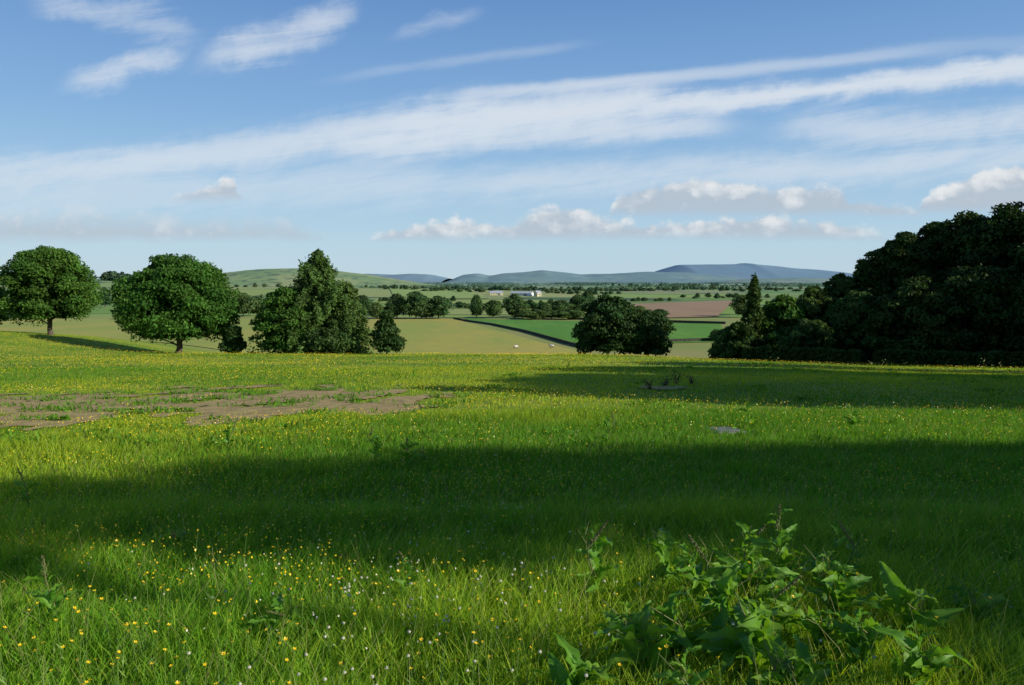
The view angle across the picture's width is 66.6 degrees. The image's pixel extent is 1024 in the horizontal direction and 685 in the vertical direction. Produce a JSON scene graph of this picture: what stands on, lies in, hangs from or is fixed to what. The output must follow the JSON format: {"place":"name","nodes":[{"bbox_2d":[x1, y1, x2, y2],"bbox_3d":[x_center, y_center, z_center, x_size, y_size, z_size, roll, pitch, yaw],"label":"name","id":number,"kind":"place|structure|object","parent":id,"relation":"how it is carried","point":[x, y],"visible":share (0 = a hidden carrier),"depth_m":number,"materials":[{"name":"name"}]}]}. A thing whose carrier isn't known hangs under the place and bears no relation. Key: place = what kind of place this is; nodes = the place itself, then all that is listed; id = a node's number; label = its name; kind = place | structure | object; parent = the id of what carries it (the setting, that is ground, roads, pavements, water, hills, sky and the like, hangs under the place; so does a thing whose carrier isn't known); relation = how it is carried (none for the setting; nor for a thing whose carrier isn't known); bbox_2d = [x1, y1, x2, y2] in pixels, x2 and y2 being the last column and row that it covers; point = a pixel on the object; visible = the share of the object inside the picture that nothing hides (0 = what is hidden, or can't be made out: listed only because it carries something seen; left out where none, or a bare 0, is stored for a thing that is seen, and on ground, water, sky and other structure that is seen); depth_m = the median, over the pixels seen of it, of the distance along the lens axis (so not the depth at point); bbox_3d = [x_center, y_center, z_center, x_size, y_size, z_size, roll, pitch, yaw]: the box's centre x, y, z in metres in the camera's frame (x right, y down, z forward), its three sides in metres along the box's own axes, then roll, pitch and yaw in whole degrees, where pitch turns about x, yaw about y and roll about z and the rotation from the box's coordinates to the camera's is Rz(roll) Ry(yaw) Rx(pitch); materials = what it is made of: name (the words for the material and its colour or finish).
{"place":"outdoors","nodes":[
{"label":"outdoors","id":0,"kind":"place"},
{"bbox_2d":[0,319,592,354],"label":"buttercup field","id":1,"kind":"structure","parent":0,"point":[427,336],"depth_m":264.36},
{"bbox_2d":[223,268,442,288],"bbox_3d":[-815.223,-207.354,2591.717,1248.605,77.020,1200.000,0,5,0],"label":"hill","id":2,"kind":"structure","parent":0,"point":[274,277],"depth_m":2310.67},
{"bbox_2d":[368,274,451,282],"bbox_3d":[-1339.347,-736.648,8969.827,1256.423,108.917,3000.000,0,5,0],"label":"hill","id":3,"kind":"structure","parent":0,"point":[420,278],"depth_m":8254.80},
{"bbox_2d":[0,474,1023,684],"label":"meadow grass","id":4,"kind":"structure","parent":0,"point":[973,560],"depth_m":4.94,"materials":[{"name":"plant"}]},
{"bbox_2d":[0,401,1023,521],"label":"meadow grass","id":5,"kind":"structure","parent":0,"point":[961,423],"depth_m":10.77,"materials":[{"name":"plant"}]},
{"bbox_2d":[0,279,1023,684],"bbox_3d":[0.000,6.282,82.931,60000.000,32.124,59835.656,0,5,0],"label":"ground","id":6,"kind":"structure","parent":0,"point":[728,315],"depth_m":31.10,"materials":[{"name":"plant"}]},
{"bbox_2d":[0,287,8,324],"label":"broadleaf tree","id":7,"kind":"object","parent":6,"relation":"on","point":[2,290],"visible":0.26,"depth_m":113.16,"materials":[{"name":"green plant"}]},
{"bbox_2d":[1,468,44,506],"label":"weed plant","id":8,"kind":"object","parent":6,"relation":"on","point":[25,491],"visible":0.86,"depth_m":7.09,"materials":[{"name":"green plant"}]},
{"bbox_2d":[14,555,83,641],"bbox_3d":[-2.584,1.427,4.325,0.258,0.555,0.288,0,5,4],"label":"weed plant","id":9,"kind":"object","parent":6,"relation":"on","point":[46,598],"visible":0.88,"depth_m":4.31,"materials":[{"name":"green plant"}]},
{"bbox_2d":[0,245,104,334],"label":"sycamore tree","id":10,"kind":"object","parent":6,"relation":"on","point":[43,283],"visible":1,"depth_m":104.80,"materials":[{"name":"green plant"}]},
{"bbox_2d":[152,525,196,559],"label":"weed plant","id":11,"kind":"object","parent":6,"relation":"on","point":[176,535],"visible":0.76,"depth_m":5.77,"materials":[{"name":"green plant"}]},
{"bbox_2d":[105,253,243,353],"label":"sycamore tree","id":12,"kind":"object","parent":6,"relation":"on","point":[180,299],"visible":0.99,"depth_m":90.64,"materials":[{"name":"green plant"}]},
{"bbox_2d":[0,384,455,430],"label":"bare earth","id":13,"kind":"structure","parent":6,"relation":"on","point":[261,410],"depth_m":19.78,"materials":[{"name":"soil"}]},
{"bbox_2d":[219,418,237,448],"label":"weed plant","id":14,"kind":"object","parent":6,"relation":"on","point":[228,436],"visible":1,"depth_m":11.63,"materials":[{"name":"green plant"}]},
{"bbox_2d":[217,324,246,353],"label":"shrub","id":15,"kind":"object","parent":6,"relation":"on","point":[232,340],"visible":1,"depth_m":92.53,"materials":[{"name":"green plant"}]},
{"bbox_2d":[235,292,258,316],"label":"tree","id":16,"kind":"object","parent":6,"relation":"on","point":[249,302],"visible":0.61,"depth_m":466.73,"materials":[{"name":"green plant"}]},
{"bbox_2d":[245,593,312,650],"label":"weed plant","id":17,"kind":"object","parent":6,"relation":"on","point":[277,605],"visible":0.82,"depth_m":4.22,"materials":[{"name":"green plant"}]},
{"bbox_2d":[248,286,328,352],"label":"broadleaf tree","id":18,"kind":"object","parent":6,"relation":"on","point":[277,308],"visible":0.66,"depth_m":91.54,"materials":[{"name":"green plant"}]},
{"bbox_2d":[246,248,382,353],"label":"conifer tree","id":19,"kind":"object","parent":6,"relation":"on","point":[318,284],"visible":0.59,"depth_m":93.54,"materials":[{"name":"green plant"}]},
{"bbox_2d":[296,327,352,353],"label":"leafy shrub","id":20,"kind":"object","parent":6,"relation":"on","point":[322,340],"visible":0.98,"depth_m":90.19,"materials":[{"name":"green plant"}]},
{"bbox_2d":[325,280,373,353],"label":"conifer tree","id":21,"kind":"object","parent":6,"relation":"on","point":[350,291],"visible":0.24,"depth_m":96.64,"materials":[{"name":"green plant"}]},
{"bbox_2d":[357,295,373,312],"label":"tree","id":22,"kind":"object","parent":6,"relation":"on","point":[365,301],"visible":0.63,"depth_m":466.93,"materials":[{"name":"green plant"}]},
{"bbox_2d":[366,427,382,460],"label":"weed plant","id":23,"kind":"object","parent":6,"relation":"on","point":[376,448],"visible":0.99,"depth_m":10.33,"materials":[{"name":"green plant"}]},
{"bbox_2d":[367,302,383,318],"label":"tree","id":24,"kind":"object","parent":6,"relation":"on","point":[376,309],"visible":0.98,"depth_m":437.96,"materials":[{"name":"green plant"}]},
{"bbox_2d":[125,490,634,649],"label":"scattered clovers","id":25,"kind":"object","parent":6,"relation":"on","point":[388,571],"visible":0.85,"depth_m":4.89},
{"bbox_2d":[368,309,406,353],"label":"leafy shrub","id":26,"kind":"object","parent":6,"relation":"on","point":[386,337],"visible":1,"depth_m":92.25,"materials":[{"name":"green plant"}]},
{"bbox_2d":[385,293,405,318],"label":"tree","id":27,"kind":"object","parent":6,"relation":"on","point":[395,302],"visible":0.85,"depth_m":441.07,"materials":[{"name":"green plant"}]},
{"bbox_2d":[385,550,423,611],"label":"weed plant","id":28,"kind":"object","parent":6,"relation":"on","point":[409,568],"visible":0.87,"depth_m":4.75,"materials":[{"name":"green plant"}]},
{"bbox_2d":[392,438,425,466],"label":"weed plant","id":29,"kind":"object","parent":6,"relation":"on","point":[407,446],"visible":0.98,"depth_m":10.19,"materials":[{"name":"green plant"}]},
{"bbox_2d":[400,291,433,318],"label":"tree","id":30,"kind":"object","parent":6,"relation":"on","point":[416,302],"visible":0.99,"depth_m":436.00,"materials":[{"name":"green plant"}]},
{"bbox_2d":[390,288,485,297],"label":"pasture","id":31,"kind":"structure","parent":6,"relation":"on","point":[446,293],"depth_m":1094.49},
{"bbox_2d":[426,295,454,318],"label":"tree","id":32,"kind":"object","parent":6,"relation":"on","point":[442,306],"visible":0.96,"depth_m":441.01,"materials":[{"name":"green plant"}]},
{"bbox_2d":[468,294,483,317],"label":"tree","id":33,"kind":"object","parent":6,"relation":"on","point":[476,307],"visible":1,"depth_m":447.68,"materials":[{"name":"green plant"}]},
{"bbox_2d":[483,300,502,316],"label":"tree","id":34,"kind":"object","parent":6,"relation":"on","point":[492,308],"visible":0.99,"depth_m":447.62,"materials":[{"name":"green plant"}]},
{"bbox_2d":[0,331,1023,372],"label":"meadow grass","id":35,"kind":"structure","parent":6,"relation":"on","point":[539,357],"depth_m":63.56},
{"bbox_2d":[0,333,1023,489],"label":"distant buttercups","id":36,"kind":"object","parent":6,"relation":"on","point":[1020,372],"visible":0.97,"depth_m":27.64,"materials":[{"name":"yellow plant"}]},
{"bbox_2d":[0,448,1023,622],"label":"scattered buttercups","id":37,"kind":"object","parent":6,"relation":"on","point":[370,514],"visible":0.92,"depth_m":6.58,"materials":[{"name":"yellow plant"}]},
{"bbox_2d":[0,354,1023,448],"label":"grass tufts","id":38,"kind":"object","parent":6,"relation":"on","point":[136,410],"visible":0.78,"depth_m":18.85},
{"bbox_2d":[502,293,527,317],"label":"tree","id":39,"kind":"object","parent":6,"relation":"on","point":[512,301],"visible":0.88,"depth_m":451.71,"materials":[{"name":"green plant"}]},
{"bbox_2d":[453,317,577,346],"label":"hedgerow","id":40,"kind":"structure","parent":6,"relation":"on","point":[547,337],"depth_m":286.06,"materials":[{"name":"leaf"}]},
{"bbox_2d":[508,306,530,317],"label":"field tree","id":41,"kind":"object","parent":6,"relation":"on","point":[518,310],"visible":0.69,"depth_m":447.18,"materials":[{"name":"green plant"}]},
{"bbox_2d":[517,309,551,318],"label":"field tree","id":42,"kind":"object","parent":6,"relation":"on","point":[536,313],"visible":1,"depth_m":431.97,"materials":[{"name":"green plant"}]},
{"bbox_2d":[549,300,573,310],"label":"tree","id":43,"kind":"object","parent":6,"relation":"on","point":[557,305],"visible":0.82,"depth_m":471.49,"materials":[{"name":"green plant"}]},
{"bbox_2d":[553,309,584,319],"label":"field tree","id":44,"kind":"object","parent":6,"relation":"on","point":[566,313],"visible":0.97,"depth_m":431.17,"materials":[{"name":"green plant"}]},
{"bbox_2d":[530,632,618,684],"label":"dock plant","id":45,"kind":"object","parent":6,"relation":"on","point":[580,668],"visible":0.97,"depth_m":3.44,"materials":[{"name":"green plant"}]},
{"bbox_2d":[568,294,589,312],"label":"tree","id":46,"kind":"object","parent":6,"relation":"on","point":[577,300],"visible":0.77,"depth_m":476.38,"materials":[{"name":"green plant"}]},
{"bbox_2d":[575,520,625,618],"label":"dock plant","id":47,"kind":"object","parent":6,"relation":"on","point":[599,543],"visible":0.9,"depth_m":4.74,"materials":[{"name":"green plant"}]},
{"bbox_2d":[600,412,615,439],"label":"weed plant","id":48,"kind":"object","parent":6,"relation":"on","point":[610,429],"visible":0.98,"depth_m":12.46,"materials":[{"name":"green plant"}]},
{"bbox_2d":[571,293,646,354],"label":"tree","id":49,"kind":"object","parent":6,"relation":"on","point":[605,325],"visible":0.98,"depth_m":90.63,"materials":[{"name":"green plant"}]},
{"bbox_2d":[403,282,831,289],"bbox_3d":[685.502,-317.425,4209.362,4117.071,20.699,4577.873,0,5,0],"label":"distant woods","id":50,"kind":"object","parent":6,"relation":"on","point":[485,285],"visible":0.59,"depth_m":2859.98,"materials":[{"name":"green plant"}]},
{"bbox_2d":[599,599,648,650],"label":"dock plant","id":51,"kind":"object","parent":6,"relation":"on","point":[614,616],"visible":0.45,"depth_m":3.98,"materials":[{"name":"green plant"}]},
{"bbox_2d":[594,600,678,684],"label":"dock plant","id":52,"kind":"object","parent":6,"relation":"on","point":[637,632],"visible":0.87,"depth_m":3.65,"materials":[{"name":"green plant"}]},
{"bbox_2d":[569,317,725,323],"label":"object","id":53,"kind":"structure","parent":6,"relation":"on","point":[684,321],"depth_m":385.96,"materials":[{"name":"plant"}]},
{"bbox_2d":[619,309,676,356],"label":"tree","id":54,"kind":"object","parent":6,"relation":"on","point":[654,340],"visible":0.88,"depth_m":90.41,"materials":[{"name":"green plant"}]},
{"bbox_2d":[633,524,688,594],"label":"dock plant","id":55,"kind":"object","parent":6,"relation":"on","point":[663,544],"visible":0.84,"depth_m":4.99,"materials":[{"name":"green plant"}]},
{"bbox_2d":[639,385,688,389],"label":"bare earth","id":56,"kind":"structure","parent":6,"relation":"on","point":[667,387],"depth_m":26.08,"materials":[{"name":"soil"}]},
{"bbox_2d":[627,586,721,666],"bbox_3d":[0.792,1.493,3.928,0.496,0.440,0.358,3,6,35],"label":"dock plant","id":57,"kind":"object","parent":6,"relation":"on","point":[668,617],"visible":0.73,"depth_m":3.92,"materials":[{"name":"green plant"}]},
{"bbox_2d":[652,648,723,684],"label":"dock plant","id":58,"kind":"object","parent":6,"relation":"on","point":[674,677],"visible":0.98,"depth_m":3.32,"materials":[{"name":"green plant"}]},
{"bbox_2d":[669,338,713,341],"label":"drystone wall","id":59,"kind":"structure","parent":6,"relation":"on","point":[691,339],"depth_m":239.08,"materials":[{"name":"stone"}]},
{"bbox_2d":[664,534,726,617],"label":"dock plant","id":60,"kind":"object","parent":6,"relation":"on","point":[693,569],"visible":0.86,"depth_m":4.54,"materials":[{"name":"green plant"}]},
{"bbox_2d":[707,329,725,359],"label":"leafy shrub","id":61,"kind":"object","parent":6,"relation":"on","point":[714,351],"visible":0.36,"depth_m":89.78,"materials":[{"name":"green plant"}]},
{"bbox_2d":[678,560,772,628],"bbox_3d":[1.153,1.450,4.198,0.492,0.520,0.527,-13,17,-37],"label":"dock plant","id":62,"kind":"object","parent":6,"relation":"on","point":[720,588],"visible":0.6,"depth_m":4.17,"materials":[{"name":"green plant"}]},
{"bbox_2d":[707,426,746,433],"bbox_3d":[3.917,1.648,14.412,0.580,0.115,0.800,-1,0,-7],"label":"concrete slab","id":63,"kind":"object","parent":6,"relation":"on","point":[728,428],"depth_m":14.26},
{"bbox_2d":[718,321,757,359],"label":"woodland tree","id":64,"kind":"object","parent":6,"relation":"on","point":[736,335],"visible":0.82,"depth_m":82.24,"materials":[{"name":"green plant"}]},
{"bbox_2d":[728,294,747,316],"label":"tree","id":65,"kind":"object","parent":6,"relation":"on","point":[739,301],"visible":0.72,"depth_m":456.94,"materials":[{"name":"green plant"}]},
{"bbox_2d":[706,520,776,572],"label":"dock plant","id":66,"kind":"object","parent":6,"relation":"on","point":[751,545],"visible":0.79,"depth_m":5.06,"materials":[{"name":"green plant"}]},
{"bbox_2d":[739,393,759,427],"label":"weed plant","id":67,"kind":"object","parent":6,"relation":"on","point":[747,411],"visible":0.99,"depth_m":14.56,"materials":[{"name":"green plant"}]},
{"bbox_2d":[708,554,799,604],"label":"dock plant","id":68,"kind":"object","parent":6,"relation":"on","point":[746,569],"visible":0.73,"depth_m":4.50,"materials":[{"name":"green plant"}]},
{"bbox_2d":[740,273,769,357],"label":"spruce tree","id":69,"kind":"object","parent":6,"relation":"on","point":[753,312],"visible":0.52,"depth_m":84.43,"materials":[{"name":"green plant"}]},
{"bbox_2d":[693,592,817,677],"bbox_3d":[1.197,1.478,3.764,0.532,0.484,0.632,3,6,37],"label":"dock plant","id":70,"kind":"object","parent":6,"relation":"on","point":[748,635],"visible":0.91,"depth_m":3.73,"materials":[{"name":"green plant"}]},
{"bbox_2d":[744,637,806,684],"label":"dock plant","id":71,"kind":"object","parent":6,"relation":"on","point":[776,664],"visible":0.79,"depth_m":3.42,"materials":[{"name":"green plant"}]},
{"bbox_2d":[755,504,810,595],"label":"dock plant","id":72,"kind":"object","parent":6,"relation":"on","point":[786,556],"visible":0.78,"depth_m":4.84,"materials":[{"name":"green plant"}]},
{"bbox_2d":[759,294,807,357],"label":"broadleaf tree","id":73,"kind":"object","parent":6,"relation":"on","point":[787,309],"visible":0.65,"depth_m":84.53,"materials":[{"name":"green plant"}]},
{"bbox_2d":[765,571,807,643],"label":"dock plant","id":74,"kind":"object","parent":6,"relation":"on","point":[780,595],"visible":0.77,"depth_m":4.12,"materials":[{"name":"green plant"}]},
{"bbox_2d":[759,634,838,684],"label":"dock plant","id":75,"kind":"object","parent":6,"relation":"on","point":[805,666],"visible":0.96,"depth_m":3.35,"materials":[{"name":"green plant"}]},
{"bbox_2d":[741,344,861,363],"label":"hedge","id":76,"kind":"object","parent":6,"relation":"on","point":[806,354],"visible":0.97,"depth_m":73.84,"materials":[{"name":"green plant"}]},
{"bbox_2d":[776,318,836,361],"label":"woodland tree","id":77,"kind":"object","parent":6,"relation":"on","point":[804,332],"visible":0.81,"depth_m":78.77,"materials":[{"name":"green plant"}]},
{"bbox_2d":[781,285,835,327],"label":"woodland tree","id":78,"kind":"object","parent":6,"relation":"on","point":[815,300],"visible":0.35,"depth_m":84.32,"materials":[{"name":"green plant"}]},
{"bbox_2d":[771,605,867,681],"bbox_3d":[1.553,1.510,3.890,0.513,0.413,0.444,-7,-4,29],"label":"dock plant","id":79,"kind":"object","parent":6,"relation":"on","point":[810,624],"visible":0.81,"depth_m":3.84,"materials":[{"name":"green plant"}]},
{"bbox_2d":[797,545,855,607],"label":"dock plant","id":80,"kind":"object","parent":6,"relation":"on","point":[815,561],"visible":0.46,"depth_m":4.68,"materials":[{"name":"green plant"}]},
{"bbox_2d":[801,521,866,594],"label":"dock plant","id":81,"kind":"object","parent":6,"relation":"on","point":[838,546],"visible":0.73,"depth_m":5.00,"materials":[{"name":"green plant"}]},
{"bbox_2d":[818,273,863,313],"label":"woodland tree","id":82,"kind":"object","parent":6,"relation":"on","point":[842,284],"visible":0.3,"depth_m":86.96,"materials":[{"name":"green plant"}]},
{"bbox_2d":[799,553,889,632],"bbox_3d":[1.824,1.433,4.337,0.422,0.542,0.351,-1,5,-10],"label":"dock plant","id":83,"kind":"object","parent":6,"relation":"on","point":[850,585],"visible":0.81,"depth_m":4.30,"materials":[{"name":"green plant"}]},
{"bbox_2d":[843,410,864,426],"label":"weed plant","id":84,"kind":"object","parent":6,"relation":"on","point":[852,421],"visible":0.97,"depth_m":14.34,"materials":[{"name":"green plant"}]},
{"bbox_2d":[838,259,873,364],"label":"pine tree","id":85,"kind":"object","parent":6,"relation":"on","point":[859,275],"visible":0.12,"depth_m":87.32,"materials":[{"name":"green plant"}]},
{"bbox_2d":[823,290,895,361],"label":"woodland tree","id":86,"kind":"object","parent":6,"relation":"on","point":[853,309],"visible":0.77,"depth_m":80.12,"materials":[{"name":"green plant"}]},
{"bbox_2d":[822,607,897,682],"bbox_3d":[1.628,1.489,3.733,0.324,0.458,0.354,-4,6,-40],"label":"dock plant","id":87,"kind":"object","parent":6,"relation":"on","point":[870,633],"visible":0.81,"depth_m":3.71,"materials":[{"name":"green plant"}]},
{"bbox_2d":[852,248,882,294],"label":"woodland tree","id":88,"kind":"object","parent":6,"relation":"on","point":[869,263],"visible":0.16,"depth_m":89.28,"materials":[{"name":"green plant"}]},
{"bbox_2d":[864,231,938,361],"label":"woodland tree","id":89,"kind":"object","parent":6,"relation":"on","point":[904,256],"visible":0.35,"depth_m":84.14,"materials":[{"name":"green plant"}]},
{"bbox_2d":[847,561,964,644],"bbox_3d":[2.053,1.464,4.122,0.547,0.485,0.436,9,12,19],"label":"dock plant","id":90,"kind":"object","parent":6,"relation":"on","point":[900,596],"visible":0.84,"depth_m":4.08,"materials":[{"name":"green plant"}]},
{"bbox_2d":[856,275,973,363],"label":"woodland tree","id":91,"kind":"object","parent":6,"relation":"on","point":[912,320],"visible":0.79,"depth_m":77.55,"materials":[{"name":"green plant"}]},
{"bbox_2d":[870,626,972,684],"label":"dock plant","id":92,"kind":"object","parent":6,"relation":"on","point":[920,662],"visible":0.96,"depth_m":3.50,"materials":[{"name":"green plant"}]},
{"bbox_2d":[916,221,957,268],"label":"woodland tree","id":93,"kind":"object","parent":6,"relation":"on","point":[931,230],"visible":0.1,"depth_m":88.38,"materials":[{"name":"green plant"}]},
{"bbox_2d":[872,348,1023,367],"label":"hedge","id":94,"kind":"object","parent":6,"relation":"on","point":[1012,359],"visible":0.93,"depth_m":70.75,"materials":[{"name":"green plant"}]},
{"bbox_2d":[921,210,1017,362],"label":"woodland tree","id":95,"kind":"object","parent":6,"relation":"on","point":[948,237],"visible":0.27,"depth_m":84.17,"materials":[{"name":"green plant"}]},
{"bbox_2d":[926,263,1023,365],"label":"woodland tree","id":96,"kind":"object","parent":6,"relation":"on","point":[983,293],"visible":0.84,"depth_m":75.20,"materials":[{"name":"green plant"}]},
{"bbox_2d":[934,577,1023,628],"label":"dock plant","id":97,"kind":"object","parent":6,"relation":"on","point":[985,600],"visible":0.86,"depth_m":4.43,"materials":[{"name":"green plant"}]},
{"bbox_2d":[935,201,1023,279],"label":"woodland tree","id":98,"kind":"object","parent":6,"relation":"on","point":[1004,230],"visible":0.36,"depth_m":79.90,"materials":[{"name":"green plant"}]},
{"bbox_2d":[0,365,1023,411],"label":"meadow grass","id":99,"kind":"structure","parent":0,"point":[919,377],"depth_m":30.27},
{"bbox_2d":[0,0,1023,278],"label":"sky","id":100,"kind":"structure","parent":0,"point":[451,139],"materials":[{"name":"blue"}]},
{"bbox_2d":[464,318,721,342],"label":"green field","id":101,"kind":"structure","parent":0,"point":[562,330],"depth_m":332.88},
{"bbox_2d":[442,270,744,282],"bbox_3d":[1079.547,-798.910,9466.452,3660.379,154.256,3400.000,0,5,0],"label":"hill","id":102,"kind":"structure","parent":0,"point":[542,276],"depth_m":8426.26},
{"bbox_2d":[630,300,731,317],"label":"ploughed field","id":103,"kind":"structure","parent":0,"point":[699,309],"depth_m":624.71,"materials":[{"name":"soil"}]},
{"bbox_2d":[655,263,852,278],"bbox_3d":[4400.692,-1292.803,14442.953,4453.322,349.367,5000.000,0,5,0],"label":"mountain","id":104,"kind":"structure","parent":0,"point":[744,270],"depth_m":13157.75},
{"bbox_2d":[700,278,828,283],"bbox_3d":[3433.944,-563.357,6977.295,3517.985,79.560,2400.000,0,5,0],"label":"hill","id":105,"kind":"structure","parent":0,"point":[801,280],"depth_m":6445.44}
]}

